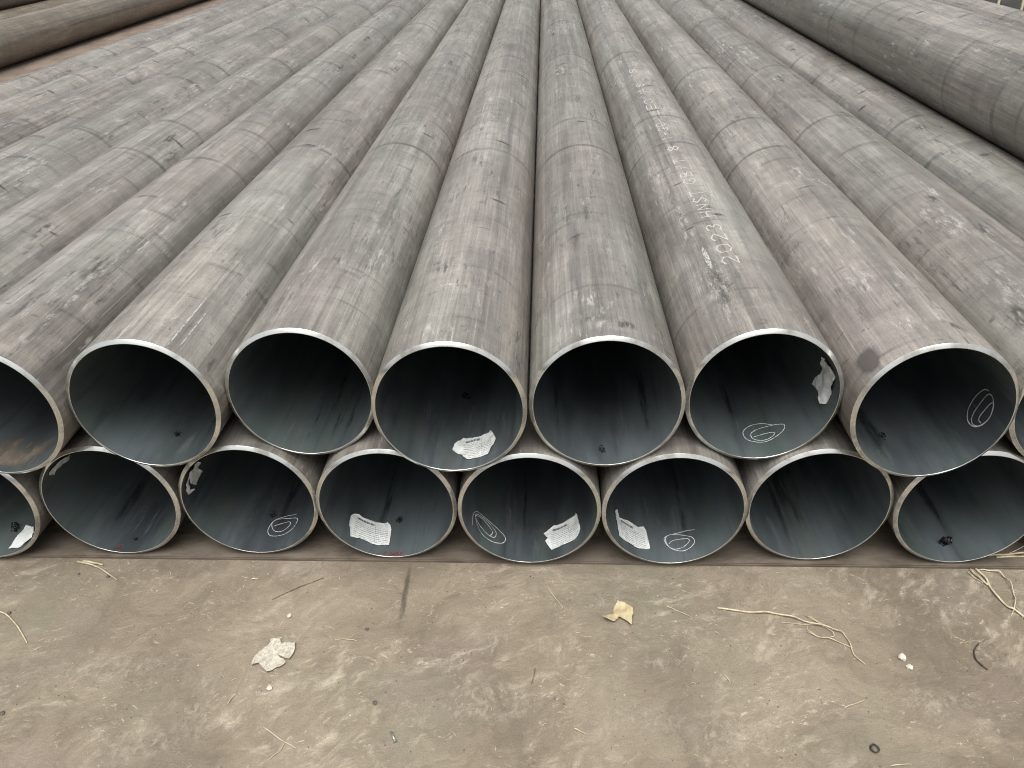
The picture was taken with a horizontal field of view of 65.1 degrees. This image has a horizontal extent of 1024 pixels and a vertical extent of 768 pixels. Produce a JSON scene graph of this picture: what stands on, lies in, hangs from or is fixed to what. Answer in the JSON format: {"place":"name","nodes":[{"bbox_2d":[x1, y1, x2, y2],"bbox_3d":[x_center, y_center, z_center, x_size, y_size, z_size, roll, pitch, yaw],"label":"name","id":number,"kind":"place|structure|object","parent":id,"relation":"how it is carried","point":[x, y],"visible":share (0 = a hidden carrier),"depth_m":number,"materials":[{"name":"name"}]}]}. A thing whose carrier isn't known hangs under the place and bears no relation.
{"place":"outdoors","nodes":[
{"label":"outdoors","id":0,"kind":"place"},
{"bbox_2d":[390,731,396,743],"bbox_3d":[-0.284,0.846,1.924,0.010,0.009,0.032,-16,34,-21],"label":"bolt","id":1,"kind":"object","parent":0,"point":[394,739],"visible":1,"depth_m":1.92,"materials":[{"name":"silver metal"}]},
{"bbox_2d":[2,562,1020,767],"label":"grit","id":2,"kind":"object","parent":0,"point":[526,667],"visible":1,"depth_m":2.08,"materials":[{"name":"gravel"}]},
{"bbox_2d":[0,509,1023,767],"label":"ground","id":3,"kind":"structure","parent":0,"point":[580,653],"depth_m":2.10,"materials":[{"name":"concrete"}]},
{"bbox_2d":[0,611,27,642],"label":"dry straw","id":4,"kind":"object","parent":3,"relation":"on","point":[13,621],"visible":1,"depth_m":2.24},
{"bbox_2d":[82,560,102,565],"bbox_3d":[-1.279,0.545,2.450,0.071,0.008,0.007,6,33,12],"label":"dry straw","id":5,"kind":"object","parent":3,"relation":"on","point":[87,561],"visible":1,"depth_m":2.45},
{"bbox_2d":[77,561,117,579],"bbox_3d":[-1.250,0.560,2.426,0.176,0.008,0.016,13,35,23],"label":"dry straw","id":6,"kind":"object","parent":3,"relation":"on","point":[95,566],"visible":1,"depth_m":2.44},
{"bbox_2d":[0,0,229,82],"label":"soil strip","id":7,"kind":"object","parent":3,"relation":"on","point":[13,71],"depth_m":11.28,"materials":[{"name":"brown soil"}]},
{"bbox_2d":[0,0,76,18],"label":"rusty pipe","id":8,"kind":"object","parent":7,"relation":"on","point":[11,12],"visible":0.08,"depth_m":11.00,"materials":[{"name":"metal"}]},
{"bbox_2d":[0,0,45,10],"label":"rusty pipe","id":9,"kind":"object","parent":8,"relation":"on","point":[6,4],"depth_m":10.88,"materials":[{"name":"metal"}]},
{"bbox_2d":[0,0,203,68],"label":"rusty pipe","id":10,"kind":"object","parent":7,"relation":"on","point":[28,35],"visible":1,"depth_m":10.83,"materials":[{"name":"brown metal"}]},
{"bbox_2d":[0,0,255,100],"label":"steel pipe","id":11,"kind":"object","parent":7,"relation":"on","point":[22,83],"visible":0.23,"depth_m":8.17,"materials":[{"name":"grey metal"}]},
{"bbox_2d":[0,0,281,122],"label":"steel pipe","id":12,"kind":"object","parent":3,"relation":"on","point":[18,104],"visible":0.4,"depth_m":7.57,"materials":[{"name":"grey metal"}]},
{"bbox_2d":[0,0,307,148],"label":"steel pipe","id":13,"kind":"object","parent":3,"relation":"on","point":[26,124],"visible":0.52,"depth_m":6.93,"materials":[{"name":"grey metal"}]},
{"bbox_2d":[0,0,317,159],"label":"steel pipe","id":14,"kind":"object","parent":3,"relation":"on","point":[19,145],"visible":0.15,"depth_m":6.36,"materials":[{"name":"grey metal"}]},
{"bbox_2d":[251,637,294,670],"bbox_3d":[-0.631,0.719,2.139,0.090,0.006,0.112,13,35,23],"label":"scrap of paper","id":15,"kind":"object","parent":3,"relation":"on","point":[267,658],"visible":1,"depth_m":2.14,"materials":[{"name":"white paper"}]},
{"bbox_2d":[263,726,295,748],"bbox_3d":[-0.560,0.851,1.930,0.110,0.004,0.006,17,36,28],"label":"dry straw","id":16,"kind":"object","parent":3,"relation":"on","point":[278,737],"visible":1,"depth_m":1.93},
{"bbox_2d":[272,577,323,599],"bbox_3d":[-0.625,0.596,2.344,0.157,0.005,0.005,-19,36,-26],"label":"twig","id":17,"kind":"object","parent":3,"relation":"on","point":[296,588],"visible":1,"depth_m":2.34,"materials":[{"name":"brown wood"}]},
{"bbox_2d":[9,532,1023,569],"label":"timber sleeper","id":18,"kind":"object","parent":3,"relation":"on","point":[866,554],"visible":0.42,"depth_m":2.44,"materials":[{"name":"brown wood"}]},
{"bbox_2d":[0,467,52,557],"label":"steel pipe","id":19,"kind":"object","parent":18,"relation":"on","point":[22,504],"visible":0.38,"depth_m":2.51,"materials":[{"name":"grey metal"}]},
{"bbox_2d":[11,522,18,531],"bbox_3d":[-1.585,0.456,2.558,0.029,0.019,0.038,-2,32,4],"label":"steel shaving","id":20,"kind":"object","parent":19,"relation":"in","point":[16,527],"visible":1,"depth_m":2.56,"materials":[{"name":"black metal"}]},
{"bbox_2d":[9,525,33,547],"bbox_3d":[-1.516,0.467,2.508,0.086,0.042,0.121,0,32,2],"label":"paper label","id":21,"kind":"object","parent":19,"relation":"attached to","point":[25,534],"visible":0.99,"depth_m":2.51,"materials":[{"name":"white paper"}]},
{"bbox_2d":[0,0,430,473],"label":"steel pipe","id":22,"kind":"object","parent":19,"relation":"on","point":[63,308],"visible":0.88,"depth_m":2.66,"materials":[{"name":"grey metal"}]},
{"bbox_2d":[39,427,186,553],"bbox_3d":[-0.979,-2.807,7.455,0.409,0.409,12.000,0,32,2],"label":"steel pipe","id":23,"kind":"object","parent":18,"relation":"on","point":[93,492],"visible":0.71,"depth_m":2.52,"materials":[{"name":"grey metal"}]},
{"bbox_2d":[49,455,69,474],"bbox_3d":[-1.354,0.238,2.403,0.021,0.052,0.122,-4,32,-4],"label":"paper label","id":24,"kind":"object","parent":23,"relation":"attached to","point":[58,465],"visible":1,"depth_m":2.39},
{"bbox_2d":[66,0,467,466],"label":"steel pipe","id":25,"kind":"object","parent":23,"relation":"on","point":[145,380],"visible":0.97,"depth_m":2.50,"materials":[{"name":"grey metal"}]},
{"bbox_2d":[178,411,329,552],"bbox_3d":[-0.567,-2.811,7.443,0.409,0.409,12.000,0,32,2],"label":"steel pipe","id":26,"kind":"object","parent":18,"relation":"on","point":[247,484],"visible":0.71,"depth_m":2.52,"materials":[{"name":"grey metal"}]},
{"bbox_2d":[186,462,202,494],"bbox_3d":[-0.946,0.272,2.398,0.025,0.085,0.116,0,32,2],"label":"paper label","id":27,"kind":"object","parent":26,"relation":"attached to","point":[195,472],"visible":1,"depth_m":2.40,"materials":[{"name":"white paper"}]},
{"bbox_2d":[316,418,461,557],"bbox_3d":[-0.159,-2.803,7.413,0.409,0.409,12.000,0,32,2],"label":"steel pipe","id":28,"kind":"object","parent":18,"relation":"on","point":[371,473],"visible":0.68,"depth_m":2.52,"materials":[{"name":"grey metal"}]},
{"bbox_2d":[225,0,504,454],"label":"steel pipe","id":29,"kind":"object","parent":28,"relation":"on","point":[304,365],"visible":0.97,"depth_m":2.57,"materials":[{"name":"grey metal"}]},
{"bbox_2d":[349,514,390,544],"bbox_3d":[-0.437,0.445,2.478,0.121,0.065,0.105,-4,32,-3],"label":"paper label","id":30,"kind":"object","parent":28,"relation":"attached to","point":[371,531],"visible":1,"depth_m":2.48,"materials":[{"name":"white paper"}]},
{"bbox_2d":[458,2,600,562],"bbox_3d":[0.254,-2.794,7.381,0.409,0.409,12.000,0,32,2],"label":"steel pipe","id":31,"kind":"object","parent":18,"relation":"on","point":[524,494],"visible":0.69,"depth_m":2.49,"materials":[{"name":"grey metal"}]},
{"bbox_2d":[371,0,540,471],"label":"steel pipe","id":32,"kind":"object","parent":31,"relation":"on","point":[461,325],"visible":1,"depth_m":2.50,"materials":[{"name":"grey metal"}]},
{"bbox_2d":[462,393,470,398],"bbox_3d":[-0.143,0.038,2.502,0.021,0.017,0.026,-17,35,-23],"label":"steel shaving","id":33,"kind":"object","parent":32,"relation":"in","point":[466,396],"visible":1,"depth_m":2.50,"materials":[{"name":"black metal"}]},
{"bbox_2d":[452,430,495,458],"bbox_3d":[-0.107,0.168,2.262,0.125,0.043,0.117,0,32,2],"label":"paper label","id":34,"kind":"object","parent":32,"relation":"attached to","point":[473,447],"visible":1,"depth_m":2.27,"materials":[{"name":"white paper"}]},
{"bbox_2d":[544,513,579,549],"bbox_3d":[0.151,0.444,2.437,0.109,0.073,0.110,0,32,2],"label":"paper label","id":35,"kind":"object","parent":31,"relation":"attached to","point":[565,532],"visible":1,"depth_m":2.44,"materials":[{"name":"white paper"}]},
{"bbox_2d":[597,410,747,563],"bbox_3d":[0.664,-2.795,7.364,0.409,0.409,12.000,0,32,2],"label":"steel pipe","id":36,"kind":"object","parent":18,"relation":"on","point":[680,495],"visible":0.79,"depth_m":2.45,"materials":[{"name":"grey metal"}]},
{"bbox_2d":[529,0,685,465],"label":"steel pipe","id":37,"kind":"object","parent":36,"relation":"on","point":[605,372],"visible":1,"depth_m":2.50,"materials":[{"name":"grey metal"}]},
{"bbox_2d":[615,509,649,548],"bbox_3d":[0.365,0.440,2.432,0.102,0.070,0.126,0,32,2],"label":"paper label","id":38,"kind":"object","parent":36,"relation":"attached to","point":[633,534],"visible":1,"depth_m":2.43,"materials":[{"name":"white paper"}]},
{"bbox_2d":[735,414,893,559],"bbox_3d":[1.074,-2.807,7.366,0.409,0.409,12.000,0,32,2],"label":"steel pipe","id":39,"kind":"object","parent":18,"relation":"on","point":[828,492],"visible":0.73,"depth_m":2.44,"materials":[{"name":"grey metal"}]},
{"bbox_2d":[576,0,843,459],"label":"steel pipe","id":40,"kind":"object","parent":39,"relation":"on","point":[751,346],"visible":0.98,"depth_m":2.50,"materials":[{"name":"grey metal"}]},
{"bbox_2d":[812,357,834,403],"bbox_3d":[0.848,-0.012,2.184,0.018,0.122,0.136,0,32,2],"label":"paper label","id":41,"kind":"object","parent":40,"relation":"attached to","point":[823,380],"visible":1,"depth_m":2.18,"materials":[{"name":"white paper"}]},
{"bbox_2d":[887,435,1023,562],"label":"steel pipe","id":42,"kind":"object","parent":18,"relation":"on","point":[974,509],"visible":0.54,"depth_m":2.42,"materials":[{"name":"grey metal"}]},
{"bbox_2d":[615,0,1019,476],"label":"steel pipe","id":43,"kind":"object","parent":42,"relation":"on","point":[931,386],"visible":0.94,"depth_m":2.37,"materials":[{"name":"grey metal"}]},
{"bbox_2d":[878,432,885,439],"bbox_3d":[1.049,0.145,2.272,0.021,0.013,0.025,8,32,-3],"label":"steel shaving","id":44,"kind":"object","parent":43,"relation":"in","point":[881,434],"visible":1,"depth_m":2.27,"materials":[{"name":"black metal"}]},
{"bbox_2d":[939,536,951,546],"bbox_3d":[1.300,0.469,2.406,0.039,0.024,0.032,-4,32,5],"label":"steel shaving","id":45,"kind":"object","parent":42,"relation":"in","point":[946,540],"visible":1,"depth_m":2.40,"materials":[{"name":"black metal"}]},
{"bbox_2d":[990,552,1023,555],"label":"dry straw","id":46,"kind":"object","parent":18,"relation":"on","point":[1007,554],"visible":0.77,"depth_m":2.38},
{"bbox_2d":[995,555,1023,558],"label":"dry straw","id":47,"kind":"object","parent":18,"relation":"on","point":[1010,556],"visible":1,"depth_m":2.37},
{"bbox_2d":[57,567,1018,767],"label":"straw dust","id":48,"kind":"object","parent":3,"relation":"on","point":[491,707],"visible":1,"depth_m":2.08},
{"bbox_2d":[604,600,633,623],"bbox_3d":[0.299,0.631,2.232,0.082,0.016,0.079,8,33,15],"label":"dry leaf","id":49,"kind":"object","parent":3,"relation":"on","point":[622,609],"visible":1,"depth_m":2.23,"materials":[{"name":"beige plant"}]},
{"bbox_2d":[717,607,865,664],"bbox_3d":[0.766,0.651,2.189,0.394,0.011,0.096,16,36,26],"label":"dry straw","id":50,"kind":"object","parent":3,"relation":"on","point":[814,623],"visible":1,"depth_m":2.19,"materials":[{"name":"beige plant"}]},
{"bbox_2d":[869,743,879,752],"bbox_3d":[0.845,0.849,1.869,0.022,0.007,0.023,-18,36,-25],"label":"wire coil","id":51,"kind":"object","parent":3,"relation":"on","point":[871,745],"visible":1,"depth_m":1.87,"materials":[{"name":"metal"}]},
{"bbox_2d":[898,653,905,660],"bbox_3d":[1.015,0.709,2.085,0.020,0.013,0.021,18,37,29],"label":"pebble","id":52,"kind":"object","parent":3,"relation":"on","point":[901,656],"visible":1,"depth_m":2.08,"materials":[{"name":"stone"}]},
{"bbox_2d":[906,664,912,669],"bbox_3d":[1.021,0.726,2.060,0.018,0.010,0.015,0,32,2],"label":"pebble","id":53,"kind":"object","parent":3,"relation":"on","point":[909,666],"visible":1,"depth_m":2.06,"materials":[{"name":"stone"}]},
{"bbox_2d":[973,643,987,669],"bbox_3d":[1.212,0.705,2.085,0.025,0.006,0.087,5,32,11],"label":"iron wire","id":54,"kind":"object","parent":3,"relation":"on","point":[976,646],"visible":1,"depth_m":2.08,"materials":[{"name":"grey metal"}]},
{"bbox_2d":[966,568,1023,617],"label":"dry straw","id":55,"kind":"object","parent":3,"relation":"on","point":[987,583],"visible":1,"depth_m":2.29,"materials":[{"name":"beige plant"}]},
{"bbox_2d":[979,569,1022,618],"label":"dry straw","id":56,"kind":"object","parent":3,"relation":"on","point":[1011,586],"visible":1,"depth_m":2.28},
{"bbox_2d":[984,0,1023,10],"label":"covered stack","id":57,"kind":"object","parent":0,"point":[1017,4],"depth_m":11.24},
{"bbox_3d":[1.898,-2.813,7.340,0.409,0.409,12.000,0,32,2],"label":"steel pipe","id":58,"kind":"object","parent":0,"visible":0},
{"bbox_2d":[655,0,1023,455],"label":"steel pipe","id":59,"kind":"object","parent":58,"relation":"on","point":[963,255],"visible":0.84,"depth_m":2.94,"materials":[{"name":"grey metal"}]},
{"bbox_3d":[-1.803,-2.801,7.482,0.409,0.409,12.000,0,32,2],"label":"steel pipe","id":60,"kind":"object","parent":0,"visible":0},
{"bbox_2d":[0,0,392,295],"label":"steel pipe","id":61,"kind":"object","parent":60,"relation":"on","point":[41,227],"visible":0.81,"depth_m":3.59,"materials":[{"name":"grey metal"}]},
{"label":"steel pipe","id":62,"kind":"object","parent":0,"visible":0},
{"bbox_2d":[0,0,354,213],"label":"steel pipe","id":63,"kind":"object","parent":62,"relation":"on","point":[29,171],"visible":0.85,"depth_m":4.32,"materials":[{"name":"grey metal"}]},
{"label":"steel pipe","id":64,"kind":"object","parent":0,"visible":0},
{"bbox_2d":[698,0,1023,240],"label":"steel pipe","id":65,"kind":"object","parent":64,"relation":"on","point":[985,176],"visible":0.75,"depth_m":3.82,"materials":[{"name":"grey metal"}]},
{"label":"steel pipe","id":66,"kind":"object","parent":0,"visible":0},
{"bbox_2d":[904,0,1023,37],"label":"steel pipe","id":67,"kind":"object","parent":66,"relation":"on","point":[1001,25],"visible":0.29,"depth_m":6.37,"materials":[{"name":"grey metal"}]},
{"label":"steel pipe","id":68,"kind":"object","parent":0,"visible":0},
{"bbox_2d":[933,0,1023,26],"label":"steel pipe","id":69,"kind":"object","parent":68,"relation":"on","point":[1001,12],"visible":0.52,"depth_m":6.81,"materials":[{"name":"grey metal"}]},
{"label":"steel pipe","id":70,"kind":"object","parent":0,"visible":0},
{"bbox_2d":[743,0,1023,161],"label":"steel pipe","id":71,"kind":"object","parent":70,"relation":"on","point":[968,75],"visible":1,"depth_m":3.85,"materials":[{"name":"grey metal"}]}
]}

